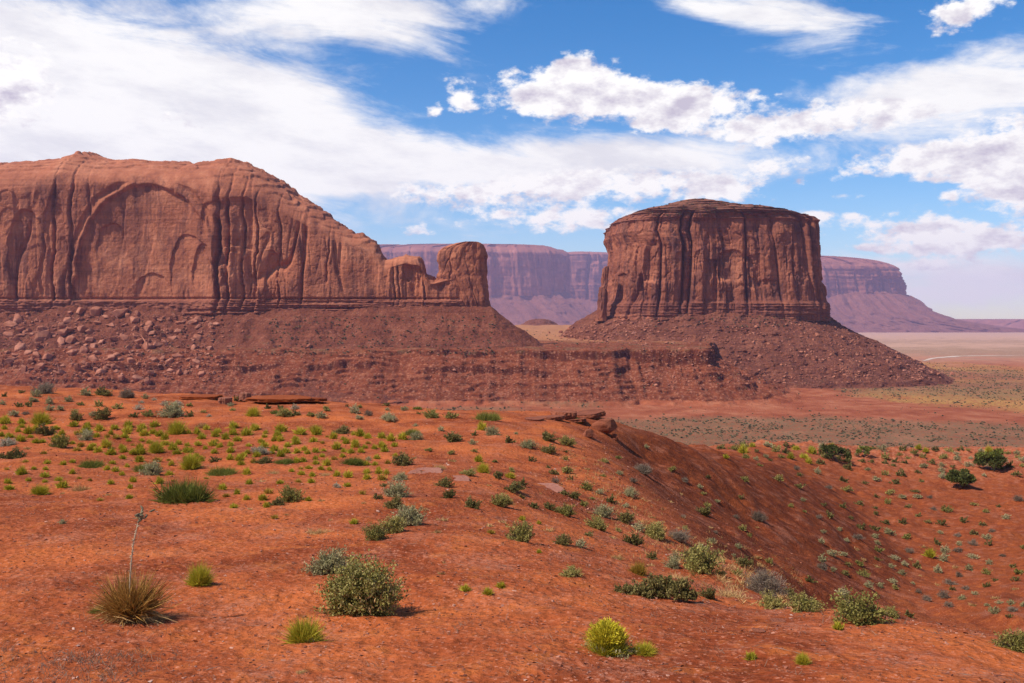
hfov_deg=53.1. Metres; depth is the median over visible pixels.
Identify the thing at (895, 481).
dark shrub
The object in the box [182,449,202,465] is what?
green tuft
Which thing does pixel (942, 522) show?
dark shrub
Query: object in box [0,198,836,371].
slope scrub
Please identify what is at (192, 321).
boulder
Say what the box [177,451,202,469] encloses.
green tuft
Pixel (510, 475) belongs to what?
green tuft
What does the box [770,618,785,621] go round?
rock slab
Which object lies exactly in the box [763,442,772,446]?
sagebrush
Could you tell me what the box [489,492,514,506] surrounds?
olive shrub
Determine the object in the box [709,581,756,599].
straw tuft
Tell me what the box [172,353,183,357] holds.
boulder
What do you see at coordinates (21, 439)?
green tuft
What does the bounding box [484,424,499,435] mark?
sagebrush
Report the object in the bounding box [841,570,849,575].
dark shrub
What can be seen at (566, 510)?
olive shrub
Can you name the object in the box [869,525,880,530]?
dark shrub
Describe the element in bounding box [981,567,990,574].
olive shrub
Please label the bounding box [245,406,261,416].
green tuft
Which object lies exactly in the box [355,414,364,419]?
sagebrush
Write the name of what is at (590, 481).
stone litter
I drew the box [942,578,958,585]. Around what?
twiggy shrub
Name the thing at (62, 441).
olive shrub
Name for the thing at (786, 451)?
dark shrub
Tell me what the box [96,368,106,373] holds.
boulder
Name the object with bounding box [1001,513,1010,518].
sagebrush
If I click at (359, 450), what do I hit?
green tuft
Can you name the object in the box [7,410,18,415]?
sagebrush
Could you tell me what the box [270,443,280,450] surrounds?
green tuft
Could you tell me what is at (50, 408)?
sagebrush
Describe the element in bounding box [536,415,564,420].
rock slab
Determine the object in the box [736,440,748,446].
olive shrub
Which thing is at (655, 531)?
olive shrub
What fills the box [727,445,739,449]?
olive shrub
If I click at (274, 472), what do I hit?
straw tuft
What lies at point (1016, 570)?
olive shrub
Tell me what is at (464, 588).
green tuft
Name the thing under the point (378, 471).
green tuft
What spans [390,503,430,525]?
sagebrush
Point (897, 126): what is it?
sky
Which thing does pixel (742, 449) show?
green tuft
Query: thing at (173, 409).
sagebrush
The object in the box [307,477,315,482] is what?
green tuft
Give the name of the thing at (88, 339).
boulder
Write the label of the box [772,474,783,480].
olive shrub
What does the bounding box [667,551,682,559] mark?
sagebrush
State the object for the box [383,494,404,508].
dark shrub
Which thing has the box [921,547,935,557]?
green tuft
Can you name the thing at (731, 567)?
dry grass
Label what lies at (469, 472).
olive shrub
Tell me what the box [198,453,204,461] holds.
green tuft
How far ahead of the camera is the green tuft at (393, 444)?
38.53 m
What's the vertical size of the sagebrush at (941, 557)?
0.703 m
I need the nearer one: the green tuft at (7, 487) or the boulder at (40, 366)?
the green tuft at (7, 487)
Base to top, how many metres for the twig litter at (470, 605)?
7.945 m
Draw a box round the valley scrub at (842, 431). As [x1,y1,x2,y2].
[14,330,1023,447]
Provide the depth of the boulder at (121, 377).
799.82 m
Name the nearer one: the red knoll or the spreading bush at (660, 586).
the spreading bush at (660, 586)
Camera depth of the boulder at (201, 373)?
806.14 m
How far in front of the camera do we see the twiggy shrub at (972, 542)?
84.05 m
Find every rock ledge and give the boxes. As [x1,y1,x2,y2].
[179,394,222,398]
[245,395,311,401]
[311,397,326,400]
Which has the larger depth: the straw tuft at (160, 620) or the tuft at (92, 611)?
the tuft at (92, 611)
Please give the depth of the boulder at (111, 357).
821.41 m
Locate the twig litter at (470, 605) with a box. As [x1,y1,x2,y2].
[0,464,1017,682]
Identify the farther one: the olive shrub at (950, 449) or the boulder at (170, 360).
the boulder at (170, 360)
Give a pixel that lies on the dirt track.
(958, 356)
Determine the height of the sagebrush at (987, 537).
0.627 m
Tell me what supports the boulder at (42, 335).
on the sandstone mesa at (248, 246)
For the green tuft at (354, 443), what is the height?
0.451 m
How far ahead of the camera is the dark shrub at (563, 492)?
28.14 m
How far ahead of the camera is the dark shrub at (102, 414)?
49.72 m
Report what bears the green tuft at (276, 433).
on the ground at (792, 537)
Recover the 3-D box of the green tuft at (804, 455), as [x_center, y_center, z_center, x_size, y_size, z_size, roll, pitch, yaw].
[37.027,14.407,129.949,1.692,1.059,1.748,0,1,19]
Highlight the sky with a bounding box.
[0,0,1023,318]
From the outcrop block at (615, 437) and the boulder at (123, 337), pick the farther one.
the boulder at (123, 337)
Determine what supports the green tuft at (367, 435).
on the ground at (792, 537)
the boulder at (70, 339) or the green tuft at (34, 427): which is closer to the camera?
the green tuft at (34, 427)
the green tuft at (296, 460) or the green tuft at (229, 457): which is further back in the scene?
the green tuft at (229, 457)
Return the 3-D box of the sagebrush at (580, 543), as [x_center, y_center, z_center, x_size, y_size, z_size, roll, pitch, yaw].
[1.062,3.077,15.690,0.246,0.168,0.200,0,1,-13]
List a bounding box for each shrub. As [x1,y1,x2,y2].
[0,437,16,446]
[0,446,27,458]
[14,402,23,406]
[25,401,31,406]
[30,381,59,393]
[33,423,56,435]
[47,434,71,447]
[69,410,84,419]
[91,406,111,419]
[93,400,103,406]
[94,386,112,395]
[111,403,123,408]
[118,387,135,397]
[128,412,139,416]
[133,404,145,409]
[141,409,156,416]
[184,410,193,416]
[208,456,222,461]
[250,445,272,454]
[253,455,274,463]
[267,496,286,505]
[274,407,296,416]
[278,483,305,502]
[291,403,299,408]
[323,405,330,410]
[331,424,352,433]
[332,482,341,487]
[362,409,372,415]
[362,521,388,540]
[374,493,382,499]
[378,515,406,533]
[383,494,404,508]
[391,451,416,465]
[421,409,440,418]
[433,477,454,487]
[441,488,455,498]
[442,410,458,418]
[443,431,462,441]
[459,468,475,475]
[464,495,482,509]
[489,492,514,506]
[493,471,503,478]
[504,480,525,492]
[505,435,516,442]
[505,518,535,542]
[518,477,527,484]
[528,502,538,508]
[538,443,557,453]
[542,431,559,440]
[543,501,559,510]
[548,469,558,473]
[550,477,559,482]
[552,532,573,545]
[554,502,575,516]
[557,434,576,445]
[558,564,582,577]
[560,489,569,494]
[561,465,574,473]
[568,490,581,498]
[579,480,594,489]
[579,501,588,505]
[583,530,593,536]
[584,512,608,530]
[605,493,616,502]
[615,509,635,523]
[622,530,643,545]
[629,476,638,482]
[634,463,652,474]
[643,520,666,539]
[646,551,656,559]
[666,527,693,541]
[678,540,724,574]
[681,549,693,557]
[696,505,710,515]
[698,585,715,598]
[716,444,724,448]
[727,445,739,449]
[729,568,742,575]
[733,555,753,567]
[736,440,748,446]
[739,524,746,530]
[740,567,791,597]
[750,510,768,521]
[757,589,787,609]
[771,444,781,451]
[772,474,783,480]
[782,447,790,453]
[784,586,794,596]
[786,592,827,612]
[794,483,805,488]
[805,575,817,582]
[816,458,824,463]
[817,562,828,570]
[826,510,833,517]
[829,585,897,625]
[835,455,843,460]
[839,476,848,482]
[840,485,853,491]
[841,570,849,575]
[843,461,851,469]
[852,534,865,539]
[853,500,863,505]
[855,559,863,565]
[856,524,865,529]
[856,568,870,577]
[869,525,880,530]
[874,546,884,551]
[879,519,889,524]
[881,451,891,458]
[884,498,891,503]
[884,605,899,617]
[885,489,895,494]
[888,478,900,483]
[896,468,905,476]
[898,518,906,523]
[899,445,906,450]
[902,533,910,539]
[904,547,914,552]
[905,610,915,617]
[910,449,918,453]
[912,560,921,568]
[920,594,931,600]
[926,459,935,463]
[931,446,939,450]
[934,538,941,544]
[935,519,947,525]
[937,589,952,598]
[938,453,948,458]
[941,505,953,512]
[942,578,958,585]
[943,601,953,607]
[944,447,954,451]
[951,546,963,552]
[955,571,962,576]
[959,516,968,522]
[966,538,980,545]
[969,529,978,534]
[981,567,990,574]
[982,582,990,587]
[988,628,1023,653]
[1003,606,1021,611]
[1005,460,1014,467]
[1010,576,1020,580]
[1011,470,1022,475]
[1012,494,1023,501]
[1013,568,1023,574]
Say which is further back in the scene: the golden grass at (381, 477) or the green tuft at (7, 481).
the golden grass at (381, 477)
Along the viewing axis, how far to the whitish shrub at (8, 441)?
38.28 m
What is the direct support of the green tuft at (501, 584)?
on the ground at (792, 537)
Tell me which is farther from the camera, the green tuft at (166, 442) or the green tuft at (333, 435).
the green tuft at (333, 435)
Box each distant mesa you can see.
[379,244,590,324]
[567,251,607,312]
[820,256,1023,332]
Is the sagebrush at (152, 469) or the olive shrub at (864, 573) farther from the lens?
the olive shrub at (864, 573)
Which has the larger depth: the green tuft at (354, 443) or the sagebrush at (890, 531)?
the sagebrush at (890, 531)
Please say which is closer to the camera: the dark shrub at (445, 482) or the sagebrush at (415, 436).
the dark shrub at (445, 482)
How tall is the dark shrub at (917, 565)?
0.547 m
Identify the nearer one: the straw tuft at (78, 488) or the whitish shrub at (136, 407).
the straw tuft at (78, 488)
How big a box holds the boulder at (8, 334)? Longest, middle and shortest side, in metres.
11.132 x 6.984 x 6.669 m
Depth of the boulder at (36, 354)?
823.55 m
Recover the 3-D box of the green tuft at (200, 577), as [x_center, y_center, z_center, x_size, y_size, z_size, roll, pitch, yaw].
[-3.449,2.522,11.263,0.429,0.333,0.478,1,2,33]
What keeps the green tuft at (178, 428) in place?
on the ground at (792, 537)
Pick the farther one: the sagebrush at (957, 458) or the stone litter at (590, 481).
the sagebrush at (957, 458)
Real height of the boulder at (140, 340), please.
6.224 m
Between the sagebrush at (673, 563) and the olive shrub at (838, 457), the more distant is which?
the olive shrub at (838, 457)
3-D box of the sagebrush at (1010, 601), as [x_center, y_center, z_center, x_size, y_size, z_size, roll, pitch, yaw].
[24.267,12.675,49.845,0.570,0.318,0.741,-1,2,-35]
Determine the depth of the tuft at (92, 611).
9.94 m
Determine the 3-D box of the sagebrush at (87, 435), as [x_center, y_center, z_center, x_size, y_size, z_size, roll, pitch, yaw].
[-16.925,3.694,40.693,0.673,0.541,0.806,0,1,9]
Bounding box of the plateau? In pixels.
[957,319,1023,328]
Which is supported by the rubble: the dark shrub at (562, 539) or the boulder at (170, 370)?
the boulder at (170, 370)
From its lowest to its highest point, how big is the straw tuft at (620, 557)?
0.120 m
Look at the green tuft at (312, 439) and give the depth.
39.09 m
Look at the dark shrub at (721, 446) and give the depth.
125.21 m
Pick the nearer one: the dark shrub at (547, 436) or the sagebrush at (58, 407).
the dark shrub at (547, 436)
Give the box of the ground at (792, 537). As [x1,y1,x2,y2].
[0,325,1023,682]
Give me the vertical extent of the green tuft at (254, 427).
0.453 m
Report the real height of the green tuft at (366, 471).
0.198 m
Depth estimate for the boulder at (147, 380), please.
794.15 m
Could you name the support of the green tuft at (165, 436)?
on the ground at (792, 537)
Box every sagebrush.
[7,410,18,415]
[29,397,38,401]
[30,389,42,396]
[45,396,54,404]
[45,404,54,410]
[55,405,63,410]
[61,396,74,401]
[77,428,93,440]
[79,387,92,395]
[138,459,162,475]
[141,393,149,398]
[155,399,184,417]
[301,544,359,575]
[315,410,327,417]
[348,403,361,413]
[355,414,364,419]
[379,410,397,420]
[381,476,413,497]
[390,471,407,480]
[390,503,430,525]
[400,406,408,410]
[408,431,423,439]
[468,438,477,444]
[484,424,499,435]
[519,438,540,448]
[575,537,587,547]
[592,503,616,517]
[623,486,637,497]
[631,521,645,531]
[660,556,681,568]
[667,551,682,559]
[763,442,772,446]
[818,554,826,562]
[825,550,840,556]
[834,588,849,595]
[864,579,874,588]
[877,444,887,451]
[883,527,896,535]
[887,578,897,584]
[888,555,900,559]
[896,569,907,575]
[913,494,922,498]
[919,463,928,467]
[934,564,942,573]
[937,466,946,472]
[937,472,944,477]
[937,553,949,561]
[940,544,950,553]
[953,454,961,460]
[957,594,965,599]
[961,461,975,466]
[964,563,972,570]
[965,553,979,558]
[981,533,993,539]
[985,559,992,564]
[988,606,1000,613]
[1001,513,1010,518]
[1007,599,1015,604]
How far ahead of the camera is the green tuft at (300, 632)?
8.62 m
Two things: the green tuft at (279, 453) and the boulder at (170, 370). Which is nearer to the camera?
the green tuft at (279, 453)
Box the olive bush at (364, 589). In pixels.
[313,549,410,616]
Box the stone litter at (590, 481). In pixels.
[549,441,632,516]
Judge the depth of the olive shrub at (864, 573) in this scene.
57.38 m
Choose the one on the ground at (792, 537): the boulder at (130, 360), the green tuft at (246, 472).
the green tuft at (246, 472)
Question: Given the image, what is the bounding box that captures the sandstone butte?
[561,198,954,388]
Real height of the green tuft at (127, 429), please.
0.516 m
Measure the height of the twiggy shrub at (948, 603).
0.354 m
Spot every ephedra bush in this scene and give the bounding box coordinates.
[76,456,105,467]
[129,460,161,471]
[143,474,219,504]
[204,464,240,475]
[273,457,293,464]
[339,454,368,465]
[402,428,420,435]
[472,410,507,420]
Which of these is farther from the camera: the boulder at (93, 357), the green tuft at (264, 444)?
the boulder at (93, 357)
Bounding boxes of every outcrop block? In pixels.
[583,428,593,437]
[591,418,616,432]
[612,434,617,440]
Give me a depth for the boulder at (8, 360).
823.40 m
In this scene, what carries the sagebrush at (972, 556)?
on the ground at (792, 537)
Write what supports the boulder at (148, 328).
on the sandstone mesa at (248, 246)
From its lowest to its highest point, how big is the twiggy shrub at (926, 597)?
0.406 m
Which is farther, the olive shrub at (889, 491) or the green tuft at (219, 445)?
the olive shrub at (889, 491)
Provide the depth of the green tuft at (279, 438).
39.81 m
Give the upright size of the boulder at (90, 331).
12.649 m
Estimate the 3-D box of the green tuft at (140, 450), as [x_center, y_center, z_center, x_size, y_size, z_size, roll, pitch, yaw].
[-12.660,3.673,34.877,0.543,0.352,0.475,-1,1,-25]
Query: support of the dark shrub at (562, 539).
on the ground at (792, 537)
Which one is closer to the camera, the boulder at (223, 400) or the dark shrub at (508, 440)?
the dark shrub at (508, 440)
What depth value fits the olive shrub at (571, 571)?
12.15 m
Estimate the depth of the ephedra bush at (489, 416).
50.19 m
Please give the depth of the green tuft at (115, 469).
29.16 m
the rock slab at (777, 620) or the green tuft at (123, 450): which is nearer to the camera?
the rock slab at (777, 620)
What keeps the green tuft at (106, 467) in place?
on the ground at (792, 537)
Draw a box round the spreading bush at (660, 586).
[613,573,698,600]
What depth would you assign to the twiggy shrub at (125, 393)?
60.74 m
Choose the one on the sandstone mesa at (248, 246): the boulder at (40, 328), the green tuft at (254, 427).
the boulder at (40, 328)
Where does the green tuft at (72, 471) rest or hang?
on the ground at (792, 537)
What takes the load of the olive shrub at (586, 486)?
on the ground at (792, 537)
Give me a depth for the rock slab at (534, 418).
53.20 m
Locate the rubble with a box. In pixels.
[0,313,940,399]
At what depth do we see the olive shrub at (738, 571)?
16.68 m
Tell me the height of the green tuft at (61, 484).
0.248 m
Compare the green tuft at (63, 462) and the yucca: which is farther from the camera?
the green tuft at (63, 462)
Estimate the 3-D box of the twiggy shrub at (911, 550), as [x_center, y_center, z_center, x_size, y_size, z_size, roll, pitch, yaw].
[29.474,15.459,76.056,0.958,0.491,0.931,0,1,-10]
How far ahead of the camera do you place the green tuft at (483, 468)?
27.94 m
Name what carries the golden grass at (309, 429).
on the ground at (792, 537)
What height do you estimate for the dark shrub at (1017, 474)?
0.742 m
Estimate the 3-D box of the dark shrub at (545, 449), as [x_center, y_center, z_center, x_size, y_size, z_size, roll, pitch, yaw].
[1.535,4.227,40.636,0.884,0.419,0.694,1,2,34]
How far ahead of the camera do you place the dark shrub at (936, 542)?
83.92 m
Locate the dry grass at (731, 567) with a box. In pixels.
[556,446,802,612]
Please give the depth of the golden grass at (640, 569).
13.89 m
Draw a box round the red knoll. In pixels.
[521,319,557,324]
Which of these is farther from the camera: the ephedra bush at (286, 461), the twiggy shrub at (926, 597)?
the twiggy shrub at (926, 597)
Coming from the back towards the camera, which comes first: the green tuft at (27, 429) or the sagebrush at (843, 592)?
the green tuft at (27, 429)
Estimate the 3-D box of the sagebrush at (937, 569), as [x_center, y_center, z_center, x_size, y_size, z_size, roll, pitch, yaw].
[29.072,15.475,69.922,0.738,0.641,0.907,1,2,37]
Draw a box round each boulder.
[2,357,17,364]
[3,331,14,337]
[4,321,17,327]
[13,313,22,322]
[13,335,25,340]
[14,314,51,341]
[14,343,24,351]
[19,350,31,354]
[21,365,27,372]
[33,351,40,357]
[34,363,44,368]
[37,326,46,330]
[42,354,53,359]
[57,337,64,344]
[57,364,66,374]
[58,322,65,327]
[58,328,67,335]
[63,317,71,322]
[65,335,76,343]
[66,349,77,355]
[73,363,81,370]
[76,307,84,313]
[77,325,87,332]
[79,346,89,352]
[82,324,100,333]
[85,337,93,341]
[88,354,98,361]
[90,306,101,315]
[90,343,96,347]
[92,350,101,354]
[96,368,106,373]
[105,306,128,318]
[107,354,115,360]
[118,375,124,380]
[120,333,128,340]
[127,357,134,362]
[130,317,138,323]
[132,374,144,380]
[134,338,143,343]
[140,334,154,349]
[143,325,152,331]
[144,377,150,383]
[145,321,152,325]
[147,368,160,374]
[149,357,157,361]
[153,342,162,346]
[165,358,174,363]
[166,368,175,372]
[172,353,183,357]
[176,368,182,374]
[187,319,197,323]
[192,359,200,363]
[193,334,202,340]
[194,316,201,321]
[198,371,204,375]
[218,397,231,403]
[239,393,250,399]
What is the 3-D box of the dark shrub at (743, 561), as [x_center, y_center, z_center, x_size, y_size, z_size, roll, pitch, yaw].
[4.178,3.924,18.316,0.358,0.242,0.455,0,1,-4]
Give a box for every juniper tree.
[820,444,852,461]
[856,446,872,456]
[945,468,976,487]
[972,447,1007,469]
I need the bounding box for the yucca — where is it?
[81,505,186,625]
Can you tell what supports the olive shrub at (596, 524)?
on the ground at (792, 537)
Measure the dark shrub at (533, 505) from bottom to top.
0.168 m
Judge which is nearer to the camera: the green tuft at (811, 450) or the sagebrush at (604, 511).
the sagebrush at (604, 511)
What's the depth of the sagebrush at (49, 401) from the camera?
54.78 m
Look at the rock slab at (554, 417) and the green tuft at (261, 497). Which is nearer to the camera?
the green tuft at (261, 497)
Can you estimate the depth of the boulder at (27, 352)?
834.66 m
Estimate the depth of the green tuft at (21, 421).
47.10 m
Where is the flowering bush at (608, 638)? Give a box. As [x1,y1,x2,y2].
[577,617,640,658]
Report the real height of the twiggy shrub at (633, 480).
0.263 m
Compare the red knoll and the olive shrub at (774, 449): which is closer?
the olive shrub at (774, 449)
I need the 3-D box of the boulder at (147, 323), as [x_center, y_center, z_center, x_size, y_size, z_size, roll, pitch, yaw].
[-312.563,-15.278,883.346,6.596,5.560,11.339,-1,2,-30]
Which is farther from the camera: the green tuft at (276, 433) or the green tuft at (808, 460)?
the green tuft at (808, 460)
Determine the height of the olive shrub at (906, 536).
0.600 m
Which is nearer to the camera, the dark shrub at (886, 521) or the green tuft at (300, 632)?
the green tuft at (300, 632)
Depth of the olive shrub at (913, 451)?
154.25 m
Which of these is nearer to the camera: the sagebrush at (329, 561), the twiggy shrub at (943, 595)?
the sagebrush at (329, 561)
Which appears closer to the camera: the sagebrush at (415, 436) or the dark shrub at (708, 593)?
the dark shrub at (708, 593)
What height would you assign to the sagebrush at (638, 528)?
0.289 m
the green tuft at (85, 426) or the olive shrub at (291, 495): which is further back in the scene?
the green tuft at (85, 426)
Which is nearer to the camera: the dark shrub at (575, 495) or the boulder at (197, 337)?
the dark shrub at (575, 495)
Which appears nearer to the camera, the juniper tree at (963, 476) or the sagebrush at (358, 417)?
the sagebrush at (358, 417)
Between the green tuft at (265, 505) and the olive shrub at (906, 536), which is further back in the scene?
the olive shrub at (906, 536)
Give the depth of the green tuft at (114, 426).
45.52 m
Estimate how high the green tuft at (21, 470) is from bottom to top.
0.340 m
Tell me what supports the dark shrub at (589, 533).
on the ground at (792, 537)
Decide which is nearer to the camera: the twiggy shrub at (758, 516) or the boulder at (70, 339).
the twiggy shrub at (758, 516)
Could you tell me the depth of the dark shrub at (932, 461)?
141.74 m
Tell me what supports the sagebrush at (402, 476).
on the ground at (792, 537)
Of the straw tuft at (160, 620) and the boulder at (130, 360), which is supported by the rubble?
the boulder at (130, 360)
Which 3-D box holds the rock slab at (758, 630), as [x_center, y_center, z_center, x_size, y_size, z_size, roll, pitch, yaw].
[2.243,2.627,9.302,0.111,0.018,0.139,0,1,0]
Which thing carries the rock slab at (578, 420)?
on the ground at (792, 537)
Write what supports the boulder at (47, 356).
on the rubble
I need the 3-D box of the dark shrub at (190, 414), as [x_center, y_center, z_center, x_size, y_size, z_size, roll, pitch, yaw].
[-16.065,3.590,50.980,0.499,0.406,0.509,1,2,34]
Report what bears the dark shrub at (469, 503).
on the ground at (792, 537)
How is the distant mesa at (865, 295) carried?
on the ground at (792, 537)
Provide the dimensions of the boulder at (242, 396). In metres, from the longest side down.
0.816 x 0.702 x 0.439 m
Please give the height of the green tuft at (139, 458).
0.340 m
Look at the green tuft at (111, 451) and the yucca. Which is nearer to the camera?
the yucca
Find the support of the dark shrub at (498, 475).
on the ground at (792, 537)
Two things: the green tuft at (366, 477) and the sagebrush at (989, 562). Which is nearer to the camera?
the green tuft at (366, 477)
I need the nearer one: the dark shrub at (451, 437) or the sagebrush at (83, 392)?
the dark shrub at (451, 437)
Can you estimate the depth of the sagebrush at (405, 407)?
56.88 m
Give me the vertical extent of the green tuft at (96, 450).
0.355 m
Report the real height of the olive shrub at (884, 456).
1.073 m
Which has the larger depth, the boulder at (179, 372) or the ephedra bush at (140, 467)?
the boulder at (179, 372)
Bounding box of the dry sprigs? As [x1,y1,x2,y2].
[0,472,1018,682]
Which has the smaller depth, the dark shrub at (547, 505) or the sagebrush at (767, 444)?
the dark shrub at (547, 505)
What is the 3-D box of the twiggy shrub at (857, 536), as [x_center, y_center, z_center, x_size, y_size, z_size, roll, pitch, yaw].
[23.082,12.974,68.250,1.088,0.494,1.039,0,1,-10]
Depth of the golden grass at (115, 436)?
41.11 m
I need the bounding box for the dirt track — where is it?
[922,355,1008,360]
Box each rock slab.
[407,467,442,473]
[452,475,469,480]
[525,417,543,420]
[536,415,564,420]
[537,483,563,492]
[550,410,576,419]
[568,418,585,421]
[577,409,605,418]
[752,628,764,632]
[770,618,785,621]
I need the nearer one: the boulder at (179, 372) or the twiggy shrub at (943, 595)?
the twiggy shrub at (943, 595)
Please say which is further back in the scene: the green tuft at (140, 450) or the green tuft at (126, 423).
the green tuft at (126, 423)
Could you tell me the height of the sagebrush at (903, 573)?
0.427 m
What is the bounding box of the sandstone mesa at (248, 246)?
[0,151,543,402]
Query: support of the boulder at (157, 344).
on the sandstone mesa at (248, 246)
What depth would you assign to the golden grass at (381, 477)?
24.47 m
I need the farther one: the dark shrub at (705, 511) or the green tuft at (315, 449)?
the dark shrub at (705, 511)
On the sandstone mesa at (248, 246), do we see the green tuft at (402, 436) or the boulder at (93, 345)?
the boulder at (93, 345)
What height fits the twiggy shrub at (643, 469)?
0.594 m
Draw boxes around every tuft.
[0,413,11,423]
[3,431,14,438]
[3,476,12,483]
[3,484,15,489]
[13,464,28,474]
[15,433,27,441]
[16,417,25,423]
[21,424,34,433]
[26,408,57,424]
[29,484,51,494]
[31,424,38,431]
[31,437,40,442]
[39,470,49,477]
[53,479,70,487]
[54,476,62,480]
[59,460,66,464]
[66,420,78,426]
[68,467,76,473]
[69,483,91,491]
[78,423,93,433]
[85,442,94,450]
[86,605,103,613]
[92,430,99,437]
[92,445,101,452]
[93,424,106,431]
[99,437,112,447]
[102,446,116,454]
[102,464,111,470]
[109,422,119,428]
[110,466,119,471]
[119,423,132,433]
[119,447,128,452]
[120,432,129,437]
[122,420,133,426]
[128,447,137,454]
[129,475,136,481]
[133,442,144,448]
[134,453,144,462]
[135,612,163,622]
[136,423,146,428]
[136,444,147,453]
[139,428,149,435]
[147,437,167,453]
[148,420,160,427]
[153,428,165,436]
[154,476,164,483]
[160,432,169,439]
[160,439,168,444]
[163,469,174,475]
[165,418,189,434]
[166,442,180,449]
[170,448,181,454]
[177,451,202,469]
[181,445,197,452]
[181,557,216,586]
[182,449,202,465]
[191,426,201,433]
[193,441,201,445]
[195,422,209,426]
[196,432,206,438]
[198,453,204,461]
[201,424,209,429]
[208,439,217,445]
[210,428,220,436]
[210,448,219,453]
[215,441,223,447]
[216,482,226,489]
[220,431,231,439]
[225,445,235,452]
[226,453,233,459]
[228,421,238,428]
[228,424,237,434]
[229,502,240,507]
[232,435,242,441]
[232,488,240,494]
[234,453,245,460]
[236,459,244,464]
[239,426,253,435]
[240,466,250,474]
[243,493,249,499]
[244,479,255,484]
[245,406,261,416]
[250,423,261,430]
[252,450,261,457]
[257,441,268,447]
[258,493,267,500]
[262,500,268,507]
[266,469,280,473]
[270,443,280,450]
[273,431,283,435]
[274,422,288,431]
[276,434,285,441]
[276,449,285,456]
[276,614,331,644]
[281,446,290,452]
[283,442,290,446]
[290,439,300,444]
[291,424,306,434]
[292,455,301,462]
[293,447,301,453]
[306,526,333,534]
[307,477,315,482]
[309,436,317,441]
[311,424,321,434]
[311,446,320,452]
[321,456,331,465]
[328,431,337,438]
[331,441,341,449]
[333,470,340,476]
[342,436,350,443]
[343,470,353,477]
[345,446,354,453]
[349,438,359,447]
[349,518,358,523]
[354,427,364,436]
[357,446,363,452]
[362,473,371,479]
[363,432,372,438]
[363,466,370,473]
[372,453,380,458]
[374,467,383,473]
[377,440,386,447]
[380,445,388,451]
[385,432,396,440]
[389,441,397,446]
[396,432,408,439]
[458,583,470,591]
[473,453,483,461]
[474,460,491,472]
[476,421,486,429]
[482,586,493,595]
[496,580,505,588]
[505,470,516,478]
[611,554,624,559]
[632,639,659,656]
[667,572,688,581]
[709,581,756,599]
[738,443,750,453]
[742,650,758,660]
[787,452,794,458]
[791,445,800,449]
[792,650,811,664]
[800,453,808,458]
[804,457,812,463]
[805,446,817,453]
[831,620,844,629]
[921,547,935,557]
[983,444,992,451]
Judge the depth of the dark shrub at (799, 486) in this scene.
79.23 m
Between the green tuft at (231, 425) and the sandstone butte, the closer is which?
the green tuft at (231, 425)
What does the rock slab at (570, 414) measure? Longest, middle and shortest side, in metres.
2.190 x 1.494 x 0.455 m
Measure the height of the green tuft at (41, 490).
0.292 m
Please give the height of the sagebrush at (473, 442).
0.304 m
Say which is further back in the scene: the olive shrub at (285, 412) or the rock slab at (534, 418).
the rock slab at (534, 418)
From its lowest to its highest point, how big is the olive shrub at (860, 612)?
0.344 m
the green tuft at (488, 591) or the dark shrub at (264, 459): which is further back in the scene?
the dark shrub at (264, 459)
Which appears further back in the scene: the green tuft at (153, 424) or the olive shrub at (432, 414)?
the olive shrub at (432, 414)
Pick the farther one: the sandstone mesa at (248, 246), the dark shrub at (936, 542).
the sandstone mesa at (248, 246)
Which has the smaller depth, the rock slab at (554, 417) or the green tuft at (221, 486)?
the green tuft at (221, 486)
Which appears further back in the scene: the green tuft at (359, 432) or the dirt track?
the dirt track
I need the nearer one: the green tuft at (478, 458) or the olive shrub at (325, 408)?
the green tuft at (478, 458)
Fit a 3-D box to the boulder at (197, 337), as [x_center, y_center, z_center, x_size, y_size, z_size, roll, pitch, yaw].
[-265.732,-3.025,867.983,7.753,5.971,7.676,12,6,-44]
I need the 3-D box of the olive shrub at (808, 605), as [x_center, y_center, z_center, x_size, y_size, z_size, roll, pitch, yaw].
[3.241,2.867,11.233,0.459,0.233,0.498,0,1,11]
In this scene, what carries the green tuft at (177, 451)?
on the ground at (792, 537)
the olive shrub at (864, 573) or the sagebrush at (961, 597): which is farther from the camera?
the olive shrub at (864, 573)
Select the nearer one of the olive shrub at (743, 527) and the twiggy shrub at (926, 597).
the olive shrub at (743, 527)
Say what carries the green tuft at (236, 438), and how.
on the ground at (792, 537)
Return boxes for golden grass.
[75,442,84,446]
[111,433,119,438]
[150,456,163,461]
[263,487,273,493]
[308,423,323,430]
[376,472,387,479]
[626,560,649,576]
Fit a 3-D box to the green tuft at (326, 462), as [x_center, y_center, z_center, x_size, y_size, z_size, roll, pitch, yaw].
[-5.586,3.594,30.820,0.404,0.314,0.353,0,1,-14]
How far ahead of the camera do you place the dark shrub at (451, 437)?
41.83 m
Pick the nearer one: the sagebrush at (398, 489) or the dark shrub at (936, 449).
the sagebrush at (398, 489)
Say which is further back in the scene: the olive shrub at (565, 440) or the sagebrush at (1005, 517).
the sagebrush at (1005, 517)
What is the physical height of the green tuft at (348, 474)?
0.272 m
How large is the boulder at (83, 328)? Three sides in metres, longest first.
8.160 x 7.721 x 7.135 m
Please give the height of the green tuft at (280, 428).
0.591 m
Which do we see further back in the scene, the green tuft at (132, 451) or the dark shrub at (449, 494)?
the green tuft at (132, 451)
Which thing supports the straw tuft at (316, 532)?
on the ground at (792, 537)
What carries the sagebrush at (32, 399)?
on the ground at (792, 537)

